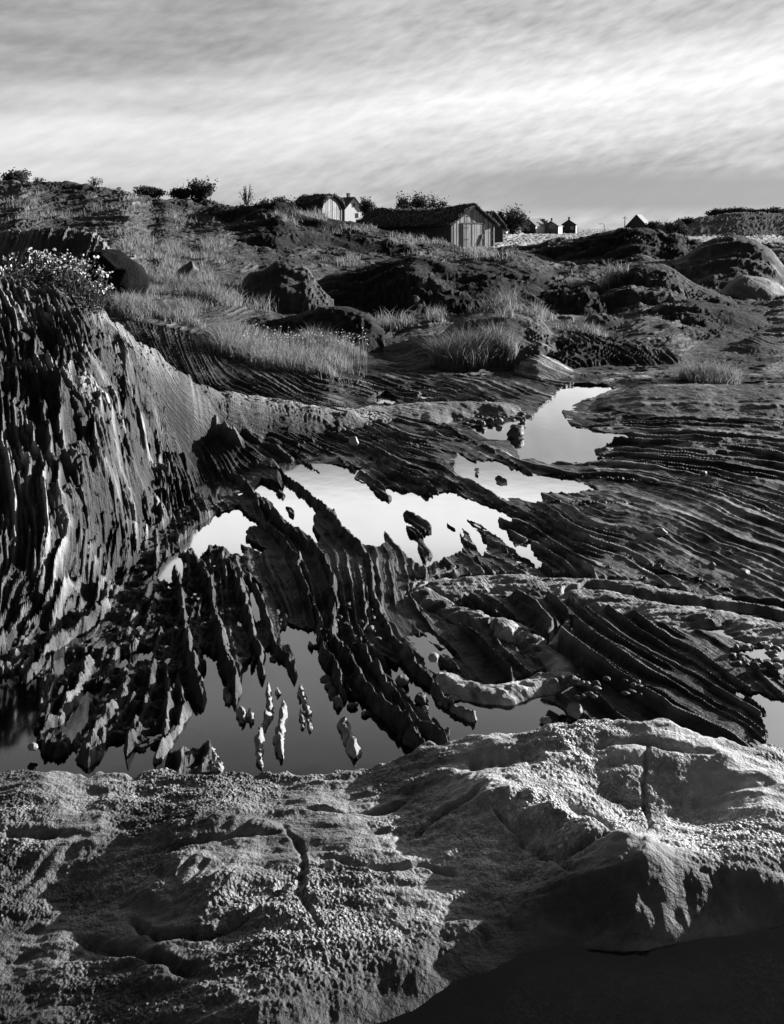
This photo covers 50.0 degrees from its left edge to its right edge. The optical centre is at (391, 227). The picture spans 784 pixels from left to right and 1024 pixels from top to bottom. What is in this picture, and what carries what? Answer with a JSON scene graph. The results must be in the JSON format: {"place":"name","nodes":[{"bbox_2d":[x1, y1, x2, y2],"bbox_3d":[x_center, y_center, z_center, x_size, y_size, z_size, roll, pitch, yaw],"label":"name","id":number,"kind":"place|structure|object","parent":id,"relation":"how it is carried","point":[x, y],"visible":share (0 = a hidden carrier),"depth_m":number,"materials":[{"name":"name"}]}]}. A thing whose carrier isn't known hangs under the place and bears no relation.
{"place":"outdoors","nodes":[
{"label":"outdoors","id":0,"kind":"place"},
{"bbox_2d":[341,193,361,221],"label":"house","id":1,"kind":"structure","parent":0,"point":[351,211],"depth_m":189.90,"materials":[{"name":"paint"}]},
{"bbox_2d":[0,180,783,774],"bbox_3d":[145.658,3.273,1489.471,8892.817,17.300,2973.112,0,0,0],"label":"terrain","id":2,"kind":"structure","parent":0,"point":[726,514],"depth_m":5.09,"materials":[{"name":"stone"}]},
{"bbox_2d":[0,167,33,182],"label":"bush","id":3,"kind":"object","parent":2,"relation":"on","point":[21,176],"visible":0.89,"depth_m":49.47,"materials":[{"name":"black plant"}]},
{"bbox_2d":[33,177,45,182],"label":"bush","id":4,"kind":"object","parent":2,"relation":"on","point":[40,181],"visible":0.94,"depth_m":50.03,"materials":[{"name":"grey plant"}]},
{"bbox_2d":[0,225,109,289],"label":"rock outcrop","id":5,"kind":"object","parent":2,"relation":"on","point":[75,242],"visible":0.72,"depth_m":15.03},
{"bbox_2d":[88,177,102,186],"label":"bush","id":6,"kind":"object","parent":2,"relation":"on","point":[94,183],"visible":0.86,"depth_m":49.99,"materials":[{"name":"grey plant"}]},
{"bbox_2d":[87,249,149,297],"bbox_3d":[-4.168,0.765,12.852,0.859,0.879,0.803,0,0,-28],"label":"boulder","id":7,"kind":"object","parent":2,"relation":"on","point":[129,273],"visible":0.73,"depth_m":12.62,"materials":[{"name":"black stone"}]},
{"bbox_2d":[133,185,167,198],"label":"bush","id":8,"kind":"object","parent":2,"relation":"on","point":[153,192],"visible":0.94,"depth_m":49.71,"materials":[{"name":"black plant"}]},
{"bbox_2d":[166,185,192,199],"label":"bush","id":9,"kind":"object","parent":2,"relation":"on","point":[180,193],"visible":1,"depth_m":50.58,"materials":[{"name":"black plant"}]},
{"bbox_2d":[175,261,198,282],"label":"boulder","id":10,"kind":"object","parent":2,"relation":"on","point":[189,267],"visible":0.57,"depth_m":16.70,"materials":[{"name":"stone"}]},
{"bbox_2d":[0,279,395,653],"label":"rock outcrop","id":11,"kind":"object","parent":2,"relation":"on","point":[118,443],"visible":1,"depth_m":5.42,"materials":[{"name":"stone"}]},
{"bbox_2d":[0,247,114,317],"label":"flowering shrub","id":12,"kind":"object","parent":11,"relation":"on","point":[73,288],"visible":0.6,"depth_m":6.28,"materials":[{"name":"white plant"}]},
{"bbox_2d":[183,176,217,200],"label":"bush","id":13,"kind":"object","parent":2,"relation":"on","point":[200,191],"visible":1,"depth_m":50.89,"materials":[{"name":"black plant"}]},
{"bbox_2d":[211,747,223,770],"bbox_3d":[-0.658,2.043,3.149,0.067,0.154,0.174,0,0,-31],"label":"rock fin","id":14,"kind":"object","parent":2,"relation":"on","point":[215,757],"visible":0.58,"depth_m":3.16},
{"bbox_2d":[236,706,246,722],"bbox_3d":[-0.612,2.038,3.433,0.061,0.163,0.092,0,0,-25],"label":"rock fin","id":15,"kind":"object","parent":2,"relation":"on","point":[241,712],"visible":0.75,"depth_m":3.42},
{"bbox_2d":[239,186,254,204],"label":"bush","id":16,"kind":"object","parent":2,"relation":"on","point":[245,199],"visible":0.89,"depth_m":51.91,"materials":[{"name":"grey plant"}]},
{"bbox_2d":[246,708,254,723],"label":"rock fin","id":17,"kind":"object","parent":2,"relation":"on","point":[250,717],"visible":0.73,"depth_m":3.41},
{"bbox_2d":[250,197,272,205],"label":"bush","id":18,"kind":"object","parent":2,"relation":"on","point":[263,201],"visible":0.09,"depth_m":52.92,"materials":[{"name":"grey plant"}]},
{"bbox_2d":[254,683,273,767],"bbox_3d":[-0.514,2.034,3.392,0.072,0.171,0.564,0,0,-2],"label":"rock fin","id":19,"kind":"object","parent":2,"relation":"on","point":[259,738],"visible":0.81,"depth_m":3.35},
{"bbox_2d":[273,700,287,758],"bbox_3d":[-0.438,2.031,3.351,0.069,0.178,0.378,0,0,0],"label":"rock fin","id":20,"kind":"object","parent":2,"relation":"on","point":[278,737],"visible":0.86,"depth_m":3.32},
{"bbox_2d":[236,261,333,313],"bbox_3d":[-2.084,1.162,16.800,2.088,1.031,3.236,0,0,0],"label":"rock outcrop","id":21,"kind":"object","parent":2,"relation":"on","point":[291,287],"visible":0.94,"depth_m":15.74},
{"bbox_2d":[271,194,298,208],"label":"bush","id":22,"kind":"object","parent":2,"relation":"on","point":[282,200],"visible":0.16,"depth_m":55.73,"materials":[{"name":"grey plant"}]},
{"bbox_2d":[299,709,305,728],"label":"rock fin","id":23,"kind":"object","parent":2,"relation":"on","point":[301,716],"visible":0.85,"depth_m":3.41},
{"bbox_2d":[240,325,367,373],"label":"wildflowers","id":24,"kind":"object","parent":2,"relation":"on","point":[329,350],"visible":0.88,"depth_m":11.21,"materials":[{"name":"plant"}]},
{"bbox_2d":[297,684,312,731],"bbox_3d":[-0.354,2.039,3.494,0.046,0.161,0.330,0,0,-15],"label":"rock fin","id":25,"kind":"object","parent":2,"relation":"on","point":[301,694],"visible":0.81,"depth_m":3.49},
{"bbox_2d":[237,305,383,353],"bbox_3d":[-1.236,1.567,13.693,2.250,0.617,2.979,0,0,0],"label":"rock outcrop","id":26,"kind":"object","parent":2,"relation":"on","point":[350,319],"visible":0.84,"depth_m":13.07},
{"bbox_2d":[293,193,344,220],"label":"turf hut","id":27,"kind":"object","parent":2,"relation":"on","point":[333,205],"visible":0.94,"depth_m":95.01,"materials":[{"name":"black plant"}]},
{"bbox_2d":[287,321,357,356],"bbox_3d":[-0.992,1.568,11.963,1.099,0.534,0.969,0,0,0],"label":"grass tuft","id":28,"kind":"object","parent":2,"relation":"on","point":[323,338],"visible":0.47,"depth_m":11.96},
{"bbox_2d":[182,201,465,255],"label":"grassy knoll","id":29,"kind":"structure","parent":2,"relation":"on","point":[253,225],"depth_m":34.36,"materials":[{"name":"plant"}]},
{"bbox_2d":[320,674,332,688],"bbox_3d":[-0.282,2.040,3.695,0.066,0.161,0.106,0,0,-18],"label":"rock fin","id":30,"kind":"object","parent":2,"relation":"on","point":[327,680],"visible":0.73,"depth_m":3.68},
{"bbox_2d":[337,717,361,758],"bbox_3d":[-0.166,2.035,3.280,0.091,0.170,0.243,0,0,-15],"label":"rock fin","id":31,"kind":"object","parent":2,"relation":"on","point":[353,750],"visible":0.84,"depth_m":3.24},
{"bbox_2d":[0,180,704,385],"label":"meadow grass","id":32,"kind":"structure","parent":2,"relation":"on","point":[231,344],"depth_m":13.99,"materials":[{"name":"plant"}]},
{"bbox_2d":[349,436,358,445],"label":"stone","id":33,"kind":"object","parent":2,"relation":"on","point":[353,441],"visible":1,"depth_m":7.37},
{"bbox_2d":[357,196,375,217],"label":"tree","id":34,"kind":"object","parent":2,"relation":"on","point":[365,204],"visible":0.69,"depth_m":139.65,"materials":[{"name":"black plant"}]},
{"bbox_2d":[0,718,783,1023],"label":"rock ledge","id":35,"kind":"object","parent":2,"relation":"on","point":[601,871],"visible":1,"depth_m":2.35,"materials":[{"name":"stone"}]},
{"bbox_2d":[394,191,414,209],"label":"tree","id":36,"kind":"object","parent":2,"relation":"on","point":[404,203],"visible":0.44,"depth_m":129.10,"materials":[{"name":"black plant"}]},
{"bbox_2d":[408,190,432,208],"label":"tree","id":37,"kind":"object","parent":2,"relation":"on","point":[420,202],"visible":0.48,"depth_m":130.42,"materials":[{"name":"black plant"}]},
{"bbox_2d":[356,201,498,247],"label":"boathouse","id":38,"kind":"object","parent":2,"relation":"on","point":[466,224],"visible":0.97,"depth_m":76.44,"materials":[{"name":"grey plant"}]},
{"bbox_2d":[462,223,484,246],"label":"door","id":39,"kind":"structure","parent":38,"relation":"in","point":[472,233],"depth_m":75.34,"materials":[{"name":"wood"}]},
{"bbox_2d":[426,194,449,208],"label":"tree","id":40,"kind":"object","parent":2,"relation":"on","point":[436,204],"visible":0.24,"depth_m":132.01,"materials":[{"name":"grey plant"}]},
{"bbox_2d":[317,256,559,320],"bbox_3d":[1.202,1.233,19.468,6.371,1.193,7.666,0,0,0],"label":"rock outcrop","id":41,"kind":"object","parent":2,"relation":"on","point":[414,283],"visible":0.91,"depth_m":17.59,"materials":[{"name":"stone"}]},
{"bbox_2d":[437,697,453,707],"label":"rock fin","id":42,"kind":"object","parent":2,"relation":"on","point":[450,702],"visible":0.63,"depth_m":3.52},
{"bbox_2d":[412,319,507,371],"bbox_3d":[0.925,1.608,11.874,1.562,0.793,1.648,0,0,43],"label":"grass tuft","id":43,"kind":"object","parent":2,"relation":"on","point":[459,355],"visible":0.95,"depth_m":11.66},
{"bbox_2d":[449,704,476,721],"bbox_3d":[0.297,2.039,3.451,0.126,0.162,0.071,0,0,38],"label":"rock fin","id":44,"kind":"object","parent":2,"relation":"on","point":[461,711],"visible":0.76,"depth_m":3.43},
{"bbox_2d":[430,311,560,369],"bbox_3d":[1.552,1.653,13.067,1.993,0.642,2.859,0,0,0],"label":"rock outcrop","id":45,"kind":"object","parent":2,"relation":"on","point":[534,337],"visible":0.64,"depth_m":12.53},
{"bbox_2d":[462,315,527,366],"bbox_3d":[1.423,1.582,11.896,1.201,0.762,1.037,0,0,0],"label":"grass tuft","id":46,"kind":"object","parent":45,"relation":"on","point":[502,344],"visible":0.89,"depth_m":11.85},
{"bbox_2d":[492,299,514,318],"bbox_3d":[1.705,1.223,12.963,0.542,0.374,0.440,0,0,35],"label":"grass tuft","id":47,"kind":"object","parent":45,"relation":"on","point":[504,313],"visible":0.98,"depth_m":12.89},
{"bbox_2d":[485,210,506,242],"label":"turf hut","id":48,"kind":"object","parent":2,"relation":"on","point":[499,229],"visible":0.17,"depth_m":103.43,"materials":[{"name":"black plant"}]},
{"bbox_2d":[497,209,505,233],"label":"tree","id":49,"kind":"object","parent":2,"relation":"on","point":[501,216],"visible":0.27,"depth_m":227.47,"materials":[{"name":"black plant"}]},
{"bbox_2d":[503,203,530,233],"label":"tree","id":50,"kind":"object","parent":2,"relation":"on","point":[515,220],"visible":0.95,"depth_m":228.44,"materials":[{"name":"black plant"}]},
{"bbox_2d":[521,218,545,233],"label":"house","id":51,"kind":"structure","parent":2,"relation":"on","point":[537,226],"depth_m":282.22,"materials":[{"name":"wood"}]},
{"bbox_2d":[513,354,573,379],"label":"rock outcrop","id":52,"kind":"object","parent":2,"relation":"on","point":[538,366],"visible":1,"depth_m":11.21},
{"bbox_2d":[545,678,558,693],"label":"stone","id":53,"kind":"object","parent":2,"relation":"on","point":[552,684],"visible":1,"depth_m":3.54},
{"bbox_2d":[545,218,562,233],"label":"house","id":54,"kind":"structure","parent":2,"relation":"on","point":[553,227],"depth_m":285.06,"materials":[{"name":"wood"}]},
{"bbox_2d":[558,675,567,684],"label":"stone","id":55,"kind":"object","parent":2,"relation":"on","point":[562,679],"visible":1,"depth_m":3.56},
{"bbox_2d":[561,217,576,233],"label":"house","id":56,"kind":"structure","parent":2,"relation":"on","point":[569,226],"depth_m":300.02,"materials":[{"name":"wood"}]},
{"bbox_2d":[566,675,577,685],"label":"stone","id":57,"kind":"object","parent":2,"relation":"on","point":[572,680],"visible":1,"depth_m":3.55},
{"bbox_2d":[539,275,607,316],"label":"rock outcrop","id":58,"kind":"object","parent":2,"relation":"on","point":[573,295],"visible":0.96,"depth_m":18.22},
{"bbox_2d":[567,703,582,718],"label":"stone","id":59,"kind":"object","parent":2,"relation":"on","point":[575,710],"visible":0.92,"depth_m":3.43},
{"bbox_2d":[464,227,702,265],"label":"heath knoll","id":60,"kind":"structure","parent":2,"relation":"on","point":[618,245],"depth_m":34.25,"materials":[{"name":"plant"}]},
{"bbox_2d":[592,680,600,685],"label":"pebble","id":61,"kind":"object","parent":2,"relation":"on","point":[596,683],"visible":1,"depth_m":3.56,"materials":[{"name":"stone"}]},
{"bbox_2d":[518,328,680,368],"bbox_3d":[3.038,1.766,13.140,2.575,0.450,2.957,0,0,0],"label":"rock outcrop","id":62,"kind":"object","parent":2,"relation":"on","point":[580,349],"visible":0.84,"depth_m":12.36,"materials":[{"name":"stone"}]},
{"bbox_2d":[553,316,608,336],"bbox_3d":[3.168,1.665,14.000,0.975,0.501,0.815,0,0,0],"label":"grass tuft","id":63,"kind":"object","parent":62,"relation":"on","point":[590,329],"visible":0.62,"depth_m":13.90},
{"bbox_2d":[579,313,623,330],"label":"rock outcrop","id":64,"kind":"object","parent":2,"relation":"on","point":[611,322],"visible":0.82,"depth_m":15.69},
{"bbox_2d":[621,691,629,695],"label":"pebble","id":65,"kind":"object","parent":2,"relation":"on","point":[624,693],"visible":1,"depth_m":3.49,"materials":[{"name":"stone"}]},
{"bbox_2d":[624,214,647,228],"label":"barn","id":66,"kind":"structure","parent":2,"relation":"on","point":[638,221],"depth_m":150.10,"materials":[{"name":"wood"}]},
{"bbox_2d":[641,220,664,229],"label":"bush","id":67,"kind":"object","parent":2,"relation":"on","point":[652,225],"visible":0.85,"depth_m":119.38,"materials":[{"name":"black plant"}]},
{"bbox_2d":[654,527,667,535],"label":"stone","id":68,"kind":"object","parent":2,"relation":"on","point":[660,531],"visible":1,"depth_m":5.33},
{"bbox_2d":[604,263,736,304],"bbox_3d":[6.954,1.438,21.302,3.313,1.139,4.130,0,0,22],"label":"rock outcrop","id":69,"kind":"object","parent":2,"relation":"on","point":[658,275],"visible":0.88,"depth_m":20.04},
{"bbox_2d":[591,260,633,288],"bbox_3d":[5.326,1.138,20.152,1.352,0.862,0.876,0,0,0],"label":"grass tuft","id":70,"kind":"object","parent":69,"relation":"on","point":[610,276],"visible":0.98,"depth_m":20.19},
{"bbox_2d":[657,219,691,236],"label":"bush","id":71,"kind":"object","parent":2,"relation":"on","point":[679,227],"visible":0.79,"depth_m":61.84,"materials":[{"name":"black plant"}]},
{"bbox_2d":[681,323,722,340],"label":"rock outcrop","id":72,"kind":"object","parent":2,"relation":"on","point":[693,332],"visible":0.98,"depth_m":15.29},
{"bbox_2d":[699,471,706,476],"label":"stone","id":73,"kind":"object","parent":2,"relation":"on","point":[702,473],"visible":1,"depth_m":6.54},
{"bbox_2d":[670,355,745,384],"bbox_3d":[4.060,1.861,10.957,1.064,0.487,0.786,0,0,0],"label":"grass tuft","id":74,"kind":"object","parent":2,"relation":"on","point":[706,374],"visible":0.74,"depth_m":10.88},
{"bbox_2d":[648,297,769,329],"bbox_3d":[6.834,1.762,17.718,3.686,0.574,2.100,0,0,-45],"label":"rock outcrop","id":75,"kind":"object","parent":2,"relation":"on","point":[713,313],"visible":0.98,"depth_m":16.95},
{"bbox_2d":[599,284,689,311],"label":"rock outcrop","id":76,"kind":"object","parent":75,"relation":"on","point":[625,296],"visible":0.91,"depth_m":18.49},
{"bbox_2d":[707,562,715,569],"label":"stone","id":77,"kind":"object","parent":2,"relation":"on","point":[711,566],"visible":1,"depth_m":4.78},
{"bbox_2d":[659,211,783,236],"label":"wooded ridge","id":78,"kind":"structure","parent":2,"relation":"on","point":[744,224],"depth_m":199.57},
{"bbox_2d":[674,216,697,224],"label":"tree","id":79,"kind":"object","parent":78,"relation":"on","point":[686,220],"visible":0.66,"depth_m":228.64,"materials":[{"name":"black plant"}]},
{"bbox_2d":[704,208,727,214],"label":"bush","id":80,"kind":"object","parent":78,"relation":"on","point":[715,211],"visible":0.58,"depth_m":249.56,"materials":[{"name":"black plant"}]},
{"bbox_2d":[722,206,751,212],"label":"bush","id":81,"kind":"object","parent":78,"relation":"on","point":[735,209],"visible":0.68,"depth_m":248.92,"materials":[{"name":"grey plant"}]},
{"bbox_2d":[747,208,770,212],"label":"bush","id":82,"kind":"object","parent":78,"relation":"on","point":[759,210],"visible":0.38,"depth_m":249.09,"materials":[{"name":"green plant"}]},
{"bbox_2d":[765,206,783,212],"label":"bush","id":83,"kind":"object","parent":78,"relation":"on","point":[775,210],"visible":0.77,"depth_m":248.72,"materials":[{"name":"grey plant"}]},
{"bbox_2d":[674,235,783,291],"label":"rock outcrop","id":84,"kind":"object","parent":2,"relation":"on","point":[717,264],"visible":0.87,"depth_m":27.08,"materials":[{"name":"stone"}]},
{"bbox_2d":[728,652,736,660],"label":"pebble","id":85,"kind":"object","parent":2,"relation":"on","point":[732,656],"visible":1,"depth_m":3.84,"materials":[{"name":"stone"}]},
{"bbox_2d":[730,661,741,667],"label":"pebble","id":86,"kind":"object","parent":2,"relation":"on","point":[736,664],"visible":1,"depth_m":3.77,"materials":[{"name":"stone"}]},
{"bbox_2d":[738,568,749,578],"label":"stone","id":87,"kind":"object","parent":2,"relation":"on","point":[743,573],"visible":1,"depth_m":4.64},
{"bbox_2d":[718,275,783,301],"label":"rock outcrop","id":88,"kind":"object","parent":2,"relation":"on","point":[748,288],"visible":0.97,"depth_m":23.07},
{"bbox_2d":[722,336,783,354],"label":"rock outcrop","id":89,"kind":"object","parent":2,"relation":"on","point":[751,345],"visible":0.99,"depth_m":13.56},
{"bbox_2d":[749,661,758,670],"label":"pebble","id":90,"kind":"object","parent":2,"relation":"on","point":[754,666],"visible":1,"depth_m":3.75,"materials":[{"name":"stone"}]},
{"bbox_2d":[763,660,773,668],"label":"pebble","id":91,"kind":"object","parent":2,"relation":"on","point":[768,664],"visible":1,"depth_m":3.76,"materials":[{"name":"stone"}]},
{"bbox_2d":[774,662,782,668],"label":"pebble","id":92,"kind":"object","parent":2,"relation":"on","point":[777,665],"visible":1,"depth_m":3.75,"materials":[{"name":"stone"}]},
{"bbox_2d":[0,382,783,777],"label":"water","id":93,"kind":"structure","parent":0,"point":[366,514],"depth_m":3.83,"materials":[{"name":"liquid"}]},
{"bbox_2d":[27,742,37,750],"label":"stone","id":94,"kind":"object","parent":93,"relation":"on","point":[33,746],"visible":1,"depth_m":3.17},
{"bbox_2d":[223,687,231,702],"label":"rock fin","id":95,"kind":"object","parent":93,"relation":"on","point":[227,696],"visible":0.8,"depth_m":3.56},
{"bbox_2d":[269,654,276,660],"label":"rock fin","id":96,"kind":"object","parent":93,"relation":"on","point":[272,657],"visible":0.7,"depth_m":3.90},
{"bbox_2d":[328,686,342,708],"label":"rock","id":97,"kind":"object","parent":93,"relation":"on","point":[336,699],"visible":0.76,"depth_m":3.54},
{"bbox_2d":[346,702,357,708],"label":"stone","id":98,"kind":"object","parent":93,"relation":"on","point":[352,705],"visible":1,"depth_m":3.50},
{"bbox_2d":[361,711,370,716],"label":"stone","id":99,"kind":"object","parent":93,"relation":"on","point":[365,713],"visible":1,"depth_m":3.44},
{"bbox_2d":[395,674,408,685],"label":"stone","id":100,"kind":"object","parent":93,"relation":"on","point":[402,680],"visible":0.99,"depth_m":3.67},
{"bbox_2d":[414,692,428,706],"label":"stone","id":101,"kind":"object","parent":93,"relation":"on","point":[421,699],"visible":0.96,"depth_m":3.52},
{"bbox_2d":[428,652,438,662],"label":"stone","id":102,"kind":"object","parent":93,"relation":"on","point":[433,656],"visible":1,"depth_m":3.81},
{"bbox_2d":[449,695,459,700],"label":"stone","id":103,"kind":"object","parent":93,"relation":"on","point":[455,697],"visible":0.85,"depth_m":3.56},
{"bbox_2d":[496,417,502,423],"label":"pebble","id":104,"kind":"object","parent":93,"relation":"on","point":[499,420],"visible":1,"depth_m":8.53,"materials":[{"name":"stone"}]},
{"bbox_2d":[506,424,523,438],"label":"boulder","id":105,"kind":"object","parent":93,"relation":"on","point":[515,431],"visible":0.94,"depth_m":7.99,"materials":[{"name":"stone"}]},
{"bbox_2d":[539,716,551,724],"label":"stone","id":106,"kind":"object","parent":93,"relation":"on","point":[544,720],"visible":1,"depth_m":3.39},
{"bbox_2d":[737,643,744,648],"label":"pebble","id":107,"kind":"object","parent":93,"relation":"on","point":[740,645],"visible":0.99,"depth_m":3.93,"materials":[{"name":"stone"}]},
{"bbox_2d":[756,642,763,649],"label":"pebble","id":108,"kind":"object","parent":93,"relation":"on","point":[759,645],"visible":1,"depth_m":3.93,"materials":[{"name":"stone"}]},
{"bbox_2d":[763,643,770,650],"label":"pebble","id":109,"kind":"object","parent":93,"relation":"on","point":[767,647],"visible":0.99,"depth_m":3.92,"materials":[{"name":"stone"}]},
{"bbox_2d":[764,650,778,658],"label":"pebble","id":110,"kind":"object","parent":93,"relation":"on","point":[771,654],"visible":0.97,"depth_m":3.85,"materials":[{"name":"stone"}]},
{"bbox_2d":[771,645,780,651],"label":"pebble","id":111,"kind":"object","parent":93,"relation":"on","point":[777,648],"visible":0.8,"depth_m":3.90,"materials":[{"name":"stone"}]},
{"bbox_2d":[771,657,781,663],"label":"pebble","id":112,"kind":"object","parent":93,"relation":"on","point":[778,659],"visible":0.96,"depth_m":3.81,"materials":[{"name":"stone"}]},
{"bbox_2d":[0,0,783,228],"label":"sky","id":113,"kind":"structure","parent":0,"point":[592,113],"materials":[{"name":"grey"}]},
{"bbox_2d":[743,644,750,649],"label":"pebble","id":114,"kind":"object","parent":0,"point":[747,646],"visible":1,"depth_m":3.93,"materials":[{"name":"stone"}]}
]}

